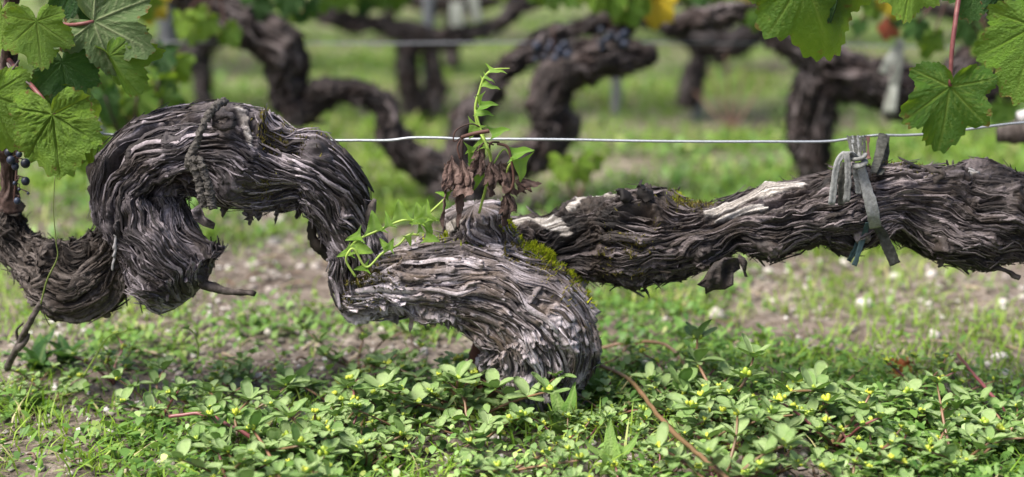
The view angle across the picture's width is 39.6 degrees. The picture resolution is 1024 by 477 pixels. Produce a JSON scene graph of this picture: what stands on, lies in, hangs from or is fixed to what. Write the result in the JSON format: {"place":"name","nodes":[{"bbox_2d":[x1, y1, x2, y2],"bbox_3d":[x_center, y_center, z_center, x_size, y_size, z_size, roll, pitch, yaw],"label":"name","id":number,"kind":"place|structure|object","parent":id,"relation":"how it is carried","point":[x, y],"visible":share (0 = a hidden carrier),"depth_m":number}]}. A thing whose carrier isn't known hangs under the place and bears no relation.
{"place":"outdoors","nodes":[
{"label":"outdoors","id":0,"kind":"place"},
{"bbox_2d":[0,0,1023,476],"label":"ground","id":1,"kind":"structure","parent":0,"point":[710,120],"depth_m":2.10},
{"bbox_2d":[0,367,39,400],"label":"purslane plant","id":2,"kind":"object","parent":1,"relation":"on","point":[21,387],"visible":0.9,"depth_m":1.58},
{"bbox_2d":[4,301,42,371],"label":"dead twig","id":3,"kind":"object","parent":1,"relation":"on","point":[22,338],"visible":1,"depth_m":1.54},
{"bbox_2d":[0,388,65,420],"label":"weed","id":4,"kind":"object","parent":1,"relation":"on","point":[38,403],"visible":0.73,"depth_m":1.57},
{"bbox_2d":[2,328,66,370],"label":"weed","id":5,"kind":"object","parent":1,"relation":"on","point":[37,352],"visible":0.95,"depth_m":1.68},
{"bbox_2d":[8,350,70,380],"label":"purslane plant","id":6,"kind":"object","parent":1,"relation":"on","point":[41,376],"visible":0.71,"depth_m":1.66},
{"bbox_2d":[0,360,107,402],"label":"purslane plant","id":7,"kind":"object","parent":1,"relation":"on","point":[75,375],"visible":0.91,"depth_m":1.61},
{"bbox_2d":[39,333,93,364],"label":"weed","id":8,"kind":"object","parent":1,"relation":"on","point":[61,343],"visible":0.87,"depth_m":1.70},
{"bbox_2d":[64,328,138,384],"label":"purslane plant","id":9,"kind":"object","parent":1,"relation":"on","point":[126,362],"visible":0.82,"depth_m":1.64},
{"bbox_2d":[76,39,195,174],"bbox_3d":[-0.614,-0.237,2.269,0.206,0.270,0.106,0,13,0],"label":"vine shoot","id":10,"kind":"object","parent":1,"relation":"on","point":[180,65],"visible":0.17,"depth_m":2.27},
{"bbox_2d":[100,355,196,417],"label":"purslane plant","id":11,"kind":"object","parent":1,"relation":"on","point":[153,407],"visible":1,"depth_m":1.54},
{"bbox_2d":[158,3,177,84],"bbox_3d":[-0.916,-0.494,3.785,0.065,0.447,0.051,0,13,0],"label":"post","id":12,"kind":"object","parent":1,"relation":"on","point":[166,31],"visible":0.17,"depth_m":3.75},
{"bbox_2d":[173,35,224,104],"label":"grapevine","id":13,"kind":"object","parent":1,"relation":"on","point":[202,74],"visible":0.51,"depth_m":3.68},
{"bbox_2d":[159,375,253,406],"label":"purslane plant","id":14,"kind":"object","parent":1,"relation":"on","point":[227,380],"visible":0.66,"depth_m":1.56},
{"bbox_2d":[178,359,252,386],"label":"purslane plant","id":15,"kind":"object","parent":1,"relation":"on","point":[240,367],"visible":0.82,"depth_m":1.64},
{"bbox_2d":[160,426,283,476],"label":"purslane plant","id":16,"kind":"object","parent":1,"relation":"on","point":[180,452],"visible":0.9,"depth_m":1.34},
{"bbox_2d":[188,374,310,426],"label":"purslane plant","id":17,"kind":"object","parent":1,"relation":"on","point":[212,398],"visible":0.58,"depth_m":1.53},
{"bbox_2d":[212,347,292,381],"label":"purslane plant","id":18,"kind":"object","parent":1,"relation":"on","point":[217,365],"visible":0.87,"depth_m":1.66},
{"bbox_2d":[186,380,321,459],"bbox_3d":[-0.261,0.198,1.427,0.139,0.065,0.171,-4,13,-17],"label":"purslane plant","id":19,"kind":"object","parent":1,"relation":"on","point":[196,433],"visible":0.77,"depth_m":1.43},
{"bbox_2d":[198,457,341,476],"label":"purslane plant","id":20,"kind":"object","parent":1,"relation":"on","point":[277,468],"visible":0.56,"depth_m":1.33},
{"bbox_2d":[210,410,348,476],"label":"purslane plant","id":21,"kind":"object","parent":1,"relation":"on","point":[254,420],"visible":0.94,"depth_m":1.35},
{"bbox_2d":[262,359,329,393],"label":"weed","id":22,"kind":"object","parent":1,"relation":"on","point":[303,370],"visible":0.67,"depth_m":1.62},
{"bbox_2d":[255,405,358,459],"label":"purslane plant","id":23,"kind":"object","parent":1,"relation":"on","point":[338,411],"visible":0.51,"depth_m":1.43},
{"bbox_2d":[258,372,364,444],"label":"purslane plant","id":24,"kind":"object","parent":1,"relation":"on","point":[319,410],"visible":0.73,"depth_m":1.45},
{"bbox_2d":[270,367,364,406],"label":"purslane plant","id":25,"kind":"object","parent":1,"relation":"on","point":[317,388],"visible":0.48,"depth_m":1.60},
{"bbox_2d":[268,397,419,464],"bbox_3d":[-0.169,0.197,1.429,0.116,0.072,0.114,-9,16,-35],"label":"purslane plant","id":26,"kind":"object","parent":1,"relation":"on","point":[401,430],"visible":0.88,"depth_m":1.42},
{"bbox_2d":[304,425,416,466],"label":"purslane plant","id":27,"kind":"object","parent":1,"relation":"on","point":[359,442],"visible":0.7,"depth_m":1.41},
{"bbox_2d":[320,414,404,445],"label":"purslane plant","id":28,"kind":"object","parent":1,"relation":"on","point":[325,420],"visible":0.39,"depth_m":1.48},
{"bbox_2d":[290,314,435,368],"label":"purslane plant","id":29,"kind":"object","parent":1,"relation":"on","point":[307,324],"visible":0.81,"depth_m":1.72},
{"bbox_2d":[322,369,432,404],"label":"purslane plant","id":30,"kind":"object","parent":1,"relation":"on","point":[336,391],"visible":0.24,"depth_m":1.56},
{"bbox_2d":[319,381,439,442],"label":"purslane plant","id":31,"kind":"object","parent":1,"relation":"on","point":[427,386],"visible":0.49,"depth_m":1.50},
{"bbox_2d":[346,349,419,374],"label":"purslane plant","id":32,"kind":"object","parent":1,"relation":"on","point":[413,354],"visible":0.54,"depth_m":1.68},
{"bbox_2d":[331,365,441,411],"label":"purslane plant","id":33,"kind":"object","parent":1,"relation":"on","point":[400,388],"visible":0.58,"depth_m":1.50},
{"bbox_2d":[343,389,467,440],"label":"purslane plant","id":34,"kind":"object","parent":1,"relation":"on","point":[454,415],"visible":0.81,"depth_m":1.46},
{"bbox_2d":[380,395,442,424],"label":"purslane plant","id":35,"kind":"object","parent":1,"relation":"on","point":[403,411],"visible":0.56,"depth_m":1.50},
{"bbox_2d":[168,0,658,209],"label":"grapevine","id":36,"kind":"object","parent":1,"relation":"on","point":[273,44],"visible":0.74,"depth_m":2.58},
{"bbox_2d":[90,70,186,131],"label":"vine shoot","id":37,"kind":"object","parent":36,"relation":"attached to","point":[120,108],"visible":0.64,"depth_m":2.13},
{"bbox_2d":[140,0,168,26],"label":"vine shoot","id":38,"kind":"object","parent":36,"relation":"attached to","point":[158,9],"visible":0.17,"depth_m":2.51},
{"bbox_2d":[171,0,243,48],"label":"vine shoot","id":39,"kind":"object","parent":36,"relation":"attached to","point":[193,27],"visible":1,"depth_m":2.47},
{"bbox_2d":[240,0,334,24],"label":"vine shoot","id":40,"kind":"object","parent":36,"relation":"hanging from","point":[300,12],"visible":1,"depth_m":2.50},
{"bbox_2d":[501,0,582,11],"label":"vine shoot","id":41,"kind":"object","parent":36,"relation":"attached to","point":[553,5],"visible":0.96,"depth_m":2.71},
{"bbox_2d":[532,26,571,62],"bbox_3d":[0.071,-0.338,2.479,0.070,0.062,0.054,0,13,0],"label":"grape bunch","id":42,"kind":"object","parent":36,"relation":"hanging from","point":[559,51],"visible":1,"depth_m":2.47},
{"bbox_2d":[578,0,677,30],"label":"vine shoot","id":43,"kind":"object","parent":36,"relation":"attached to","point":[655,14],"visible":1,"depth_m":2.46},
{"bbox_2d":[597,18,629,50],"bbox_3d":[0.177,-0.358,2.477,0.058,0.066,0.060,0,13,0],"label":"grape bunch","id":44,"kind":"object","parent":43,"relation":"hanging from","point":[622,39],"visible":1,"depth_m":2.47},
{"bbox_2d":[305,0,543,120],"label":"grapevine","id":45,"kind":"object","parent":1,"relation":"on","point":[415,97],"visible":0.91,"depth_m":3.66},
{"bbox_2d":[334,0,411,15],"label":"vine shoot","id":46,"kind":"object","parent":45,"relation":"attached to","point":[362,7],"visible":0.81,"depth_m":3.65},
{"bbox_2d":[450,2,463,26],"bbox_3d":[-0.141,-0.572,3.628,0.037,0.063,0.018,0,13,0],"label":"plastic tie","id":47,"kind":"object","parent":45,"relation":"hanging from","point":[456,13],"visible":1,"depth_m":3.62},
{"bbox_2d":[422,0,433,120],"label":"post","id":48,"kind":"object","parent":1,"relation":"on","point":[428,11],"visible":0.22,"depth_m":3.70},
{"bbox_2d":[404,0,505,68],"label":"grapevine","id":49,"kind":"object","parent":1,"relation":"on","point":[451,57],"visible":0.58,"depth_m":4.72},
{"bbox_2d":[352,350,570,422],"bbox_3d":[-0.071,0.162,1.514,0.188,0.083,0.251,-8,15,-30],"label":"purslane plant","id":50,"kind":"object","parent":1,"relation":"on","point":[459,373],"visible":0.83,"depth_m":1.50},
{"bbox_2d":[429,355,500,414],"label":"purslane plant","id":51,"kind":"object","parent":1,"relation":"on","point":[437,396],"visible":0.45,"depth_m":1.53},
{"bbox_2d":[403,371,534,443],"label":"purslane plant","id":52,"kind":"object","parent":1,"relation":"on","point":[515,412],"visible":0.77,"depth_m":1.45},
{"bbox_2d":[0,97,1023,420],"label":"grapevine","id":53,"kind":"object","parent":1,"relation":"on","point":[512,297],"visible":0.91,"depth_m":1.50},
{"bbox_2d":[4,149,29,203],"bbox_3d":[-0.524,-0.069,1.514,0.028,0.065,0.021,0,13,0],"label":"grape bunch","id":54,"kind":"object","parent":53,"relation":"hanging from","point":[24,163],"visible":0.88,"depth_m":1.51},
{"bbox_2d":[0,0,165,213],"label":"vine shoot","id":55,"kind":"object","parent":53,"relation":"hanging from","point":[50,111],"visible":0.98,"depth_m":1.47},
{"bbox_2d":[184,97,228,209],"bbox_3d":[-0.314,-0.087,1.456,0.040,0.109,0.066,0,13,0],"label":"twine binding","id":56,"kind":"object","parent":53,"relation":"attached to","point":[195,164],"visible":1,"depth_m":1.44},
{"bbox_2d":[337,224,439,276],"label":"bindweed","id":57,"kind":"object","parent":53,"relation":"attached to","point":[358,247],"visible":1,"depth_m":1.48},
{"bbox_2d":[345,189,453,246],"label":"bindweed","id":58,"kind":"object","parent":53,"relation":"attached to","point":[424,217],"visible":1,"depth_m":1.48},
{"bbox_2d":[464,63,534,213],"bbox_3d":[-0.013,-0.101,1.468,0.074,0.160,0.036,0,13,0],"label":"bindweed","id":59,"kind":"object","parent":53,"relation":"attached to","point":[520,165],"visible":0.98,"depth_m":1.47},
{"bbox_2d":[748,0,1023,153],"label":"vine shoot","id":60,"kind":"object","parent":53,"relation":"attached to","point":[943,107],"visible":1,"depth_m":1.45},
{"bbox_2d":[0,170,1023,476],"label":"ground cover","id":61,"kind":"object","parent":1,"relation":"on","point":[722,350],"visible":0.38,"depth_m":1.67},
{"bbox_2d":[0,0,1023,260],"bbox_3d":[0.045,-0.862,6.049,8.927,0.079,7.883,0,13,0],"label":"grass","id":62,"kind":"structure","parent":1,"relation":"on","point":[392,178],"depth_m":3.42},
{"bbox_2d":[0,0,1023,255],"bbox_3d":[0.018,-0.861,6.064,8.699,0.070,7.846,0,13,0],"label":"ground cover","id":63,"kind":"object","parent":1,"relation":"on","point":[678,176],"visible":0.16,"depth_m":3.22},
{"bbox_2d":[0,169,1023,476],"bbox_3d":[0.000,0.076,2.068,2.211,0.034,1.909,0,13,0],"label":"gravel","id":64,"kind":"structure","parent":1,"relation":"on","point":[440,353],"depth_m":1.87},
{"bbox_2d":[0,186,1023,476],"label":"litter","id":65,"kind":"object","parent":1,"relation":"on","point":[434,326],"visible":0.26,"depth_m":1.81},
{"bbox_2d":[453,409,597,473],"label":"purslane plant","id":66,"kind":"object","parent":1,"relation":"on","point":[481,459],"visible":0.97,"depth_m":1.38},
{"bbox_2d":[479,361,576,400],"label":"purslane plant","id":67,"kind":"object","parent":1,"relation":"on","point":[493,382],"visible":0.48,"depth_m":1.49},
{"bbox_2d":[497,434,582,476],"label":"purslane plant","id":68,"kind":"object","parent":1,"relation":"on","point":[569,471],"visible":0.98,"depth_m":1.36},
{"bbox_2d":[518,390,593,426],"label":"purslane plant","id":69,"kind":"object","parent":1,"relation":"on","point":[524,405],"visible":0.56,"depth_m":1.50},
{"bbox_2d":[527,411,603,451],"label":"purslane plant","id":70,"kind":"object","parent":1,"relation":"on","point":[568,435],"visible":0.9,"depth_m":1.43},
{"bbox_2d":[532,379,600,434],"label":"weed","id":71,"kind":"object","parent":1,"relation":"on","point":[558,403],"visible":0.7,"depth_m":1.49},
{"bbox_2d":[547,148,604,197],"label":"vine shoot","id":72,"kind":"object","parent":1,"relation":"on","point":[564,168],"visible":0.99,"depth_m":2.37},
{"bbox_2d":[553,394,623,433],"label":"purslane plant","id":73,"kind":"object","parent":1,"relation":"on","point":[608,411],"visible":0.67,"depth_m":1.48},
{"bbox_2d":[588,365,625,392],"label":"purslane plant","id":74,"kind":"object","parent":1,"relation":"on","point":[604,382],"visible":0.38,"depth_m":1.56},
{"bbox_2d":[579,417,640,475],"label":"weed","id":75,"kind":"object","parent":1,"relation":"on","point":[610,443],"visible":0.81,"depth_m":1.40},
{"bbox_2d":[576,387,643,425],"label":"purslane plant","id":76,"kind":"object","parent":1,"relation":"on","point":[585,395],"visible":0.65,"depth_m":1.53},
{"bbox_2d":[611,74,621,115],"bbox_3d":[0.280,-0.405,3.806,0.029,0.262,0.028,0,13,0],"label":"post","id":77,"kind":"object","parent":1,"relation":"on","point":[616,95],"visible":0.36,"depth_m":3.80},
{"bbox_2d":[571,458,667,476],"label":"purslane plant","id":78,"kind":"object","parent":1,"relation":"on","point":[659,467],"visible":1,"depth_m":1.35},
{"bbox_2d":[582,372,658,414],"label":"purslane plant","id":79,"kind":"object","parent":1,"relation":"on","point":[642,407],"visible":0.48,"depth_m":1.56},
{"bbox_2d":[599,337,647,373],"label":"purslane plant","id":80,"kind":"object","parent":1,"relation":"on","point":[627,358],"visible":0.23,"depth_m":1.68},
{"bbox_2d":[602,340,682,363],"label":"creeping stem","id":81,"kind":"object","parent":1,"relation":"on","point":[672,349],"visible":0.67,"depth_m":1.72},
{"bbox_2d":[600,364,728,476],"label":"creeping stem","id":82,"kind":"object","parent":1,"relation":"on","point":[675,434],"visible":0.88,"depth_m":1.44},
{"bbox_2d":[635,439,700,476],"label":"purslane plant","id":83,"kind":"object","parent":1,"relation":"on","point":[642,463],"visible":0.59,"depth_m":1.37},
{"bbox_2d":[627,409,712,453],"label":"purslane plant","id":84,"kind":"object","parent":1,"relation":"on","point":[704,416],"visible":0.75,"depth_m":1.44},
{"bbox_2d":[632,345,719,389],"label":"purslane plant","id":85,"kind":"object","parent":1,"relation":"on","point":[655,359],"visible":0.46,"depth_m":1.62},
{"bbox_2d":[629,361,735,400],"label":"purslane plant","id":86,"kind":"object","parent":1,"relation":"on","point":[650,373],"visible":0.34,"depth_m":1.56},
{"bbox_2d":[648,380,722,419],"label":"purslane plant","id":87,"kind":"object","parent":1,"relation":"on","point":[656,396],"visible":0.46,"depth_m":1.51},
{"bbox_2d":[637,12,763,108],"bbox_3d":[0.496,-0.468,3.686,0.349,0.267,0.102,0,13,0],"label":"grapevine","id":88,"kind":"object","parent":1,"relation":"on","point":[693,75],"visible":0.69,"depth_m":3.66},
{"bbox_2d":[671,409,758,448],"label":"purslane plant","id":89,"kind":"object","parent":1,"relation":"on","point":[686,431],"visible":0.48,"depth_m":1.43},
{"bbox_2d":[640,399,808,476],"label":"purslane plant","id":90,"kind":"object","parent":1,"relation":"on","point":[783,434],"visible":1,"depth_m":1.34},
{"bbox_2d":[663,429,786,476],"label":"purslane plant","id":91,"kind":"object","parent":1,"relation":"on","point":[765,463],"visible":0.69,"depth_m":1.34},
{"bbox_2d":[685,385,808,451],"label":"purslane plant","id":92,"kind":"object","parent":1,"relation":"on","point":[794,422],"visible":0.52,"depth_m":1.43},
{"bbox_2d":[693,361,816,421],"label":"purslane plant","id":93,"kind":"object","parent":1,"relation":"on","point":[728,372],"visible":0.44,"depth_m":1.51},
{"bbox_2d":[666,319,844,424],"bbox_3d":[0.251,0.157,1.488,0.185,0.100,0.247,2,13,10],"label":"purslane plant","id":94,"kind":"object","parent":1,"relation":"on","point":[683,378],"visible":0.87,"depth_m":1.50},
{"bbox_2d":[721,426,809,473],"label":"purslane plant","id":95,"kind":"object","parent":1,"relation":"on","point":[796,459],"visible":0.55,"depth_m":1.37},
{"bbox_2d":[713,360,846,434],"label":"purslane plant","id":96,"kind":"object","parent":1,"relation":"on","point":[797,378],"visible":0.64,"depth_m":1.45},
{"bbox_2d":[768,385,896,449],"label":"purslane plant","id":97,"kind":"object","parent":1,"relation":"on","point":[815,425],"visible":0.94,"depth_m":1.42},
{"bbox_2d":[663,0,1011,179],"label":"grapevine","id":98,"kind":"object","parent":1,"relation":"on","point":[821,89],"visible":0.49,"depth_m":2.57},
{"bbox_2d":[849,0,901,40],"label":"vine shoot","id":99,"kind":"object","parent":98,"relation":"attached to","point":[889,26],"visible":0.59,"depth_m":2.46},
{"bbox_2d":[879,38,903,114],"bbox_3d":[0.671,-0.286,2.522,0.044,0.136,0.019,0,13,0],"label":"cloth tie","id":100,"kind":"object","parent":98,"relation":"attached to","point":[895,55],"visible":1,"depth_m":2.52},
{"bbox_2d":[900,1,1019,124],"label":"vine shoot","id":101,"kind":"object","parent":98,"relation":"attached to","point":[930,42],"visible":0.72,"depth_m":2.30},
{"bbox_2d":[786,378,923,417],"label":"purslane plant","id":102,"kind":"object","parent":1,"relation":"on","point":[910,387],"visible":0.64,"depth_m":1.50},
{"bbox_2d":[802,426,907,464],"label":"purslane plant","id":103,"kind":"object","parent":1,"relation":"on","point":[859,438],"visible":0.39,"depth_m":1.42},
{"bbox_2d":[807,441,913,476],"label":"purslane plant","id":104,"kind":"object","parent":1,"relation":"on","point":[828,460],"visible":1,"depth_m":1.34},
{"bbox_2d":[816,413,915,459],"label":"purslane plant","id":105,"kind":"object","parent":1,"relation":"on","point":[893,436],"visible":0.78,"depth_m":1.39},
{"bbox_2d":[851,420,955,471],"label":"purslane plant","id":106,"kind":"object","parent":1,"relation":"on","point":[894,456],"visible":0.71,"depth_m":1.36},
{"bbox_2d":[880,351,965,396],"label":"purslane plant","id":107,"kind":"object","parent":1,"relation":"on","point":[941,365],"visible":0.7,"depth_m":1.61},
{"bbox_2d":[892,386,974,423],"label":"purslane plant","id":108,"kind":"object","parent":1,"relation":"on","point":[919,406],"visible":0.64,"depth_m":1.49},
{"bbox_2d":[900,421,976,466],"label":"purslane plant","id":109,"kind":"object","parent":1,"relation":"on","point":[953,460],"visible":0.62,"depth_m":1.37},
{"bbox_2d":[885,370,1023,465],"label":"purslane plant","id":110,"kind":"object","parent":1,"relation":"on","point":[989,436],"visible":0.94,"depth_m":1.38},
{"bbox_2d":[920,0,988,23],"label":"grapevine","id":111,"kind":"object","parent":1,"relation":"on","point":[948,13],"visible":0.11,"depth_m":4.71},
{"bbox_2d":[909,360,1006,398],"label":"purslane plant","id":112,"kind":"object","parent":1,"relation":"on","point":[993,375],"visible":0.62,"depth_m":1.60},
{"bbox_2d":[925,383,1023,440],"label":"purslane plant","id":113,"kind":"object","parent":1,"relation":"on","point":[988,415],"visible":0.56,"depth_m":1.43},
{"bbox_2d":[954,394,1023,450],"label":"purslane plant","id":114,"kind":"object","parent":1,"relation":"on","point":[970,425],"visible":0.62,"depth_m":1.45},
{"bbox_2d":[968,386,1023,434],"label":"purslane plant","id":115,"kind":"object","parent":1,"relation":"on","point":[982,396],"visible":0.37,"depth_m":1.51},
{"bbox_2d":[150,41,962,47],"bbox_3d":[0.056,-0.356,2.606,2.452,0.026,0.003,0,13,0],"label":"trellis wire","id":116,"kind":"object","parent":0,"point":[556,42],"visible":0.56,"depth_m":2.60},
{"bbox_2d":[101,121,1023,142],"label":"trellis wire","id":117,"kind":"object","parent":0,"point":[650,141],"visible":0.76,"depth_m":1.55},
{"bbox_2d":[440,123,541,227],"bbox_3d":[-0.021,-0.067,1.475,0.107,0.108,0.038,0,13,0],"label":"withered shoot","id":118,"kind":"object","parent":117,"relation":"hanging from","point":[460,178],"visible":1,"depth_m":1.47},
{"bbox_2d":[828,133,899,266],"bbox_3d":[0.367,-0.038,1.504,0.087,0.133,0.115,0,13,0],"label":"vine tie","id":119,"kind":"object","parent":117,"relation":"attached to","point":[863,186],"visible":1,"depth_m":1.46},
{"bbox_2d":[996,110,1023,143],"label":"old cane","id":120,"kind":"object","parent":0,"point":[1012,134],"visible":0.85,"depth_m":1.96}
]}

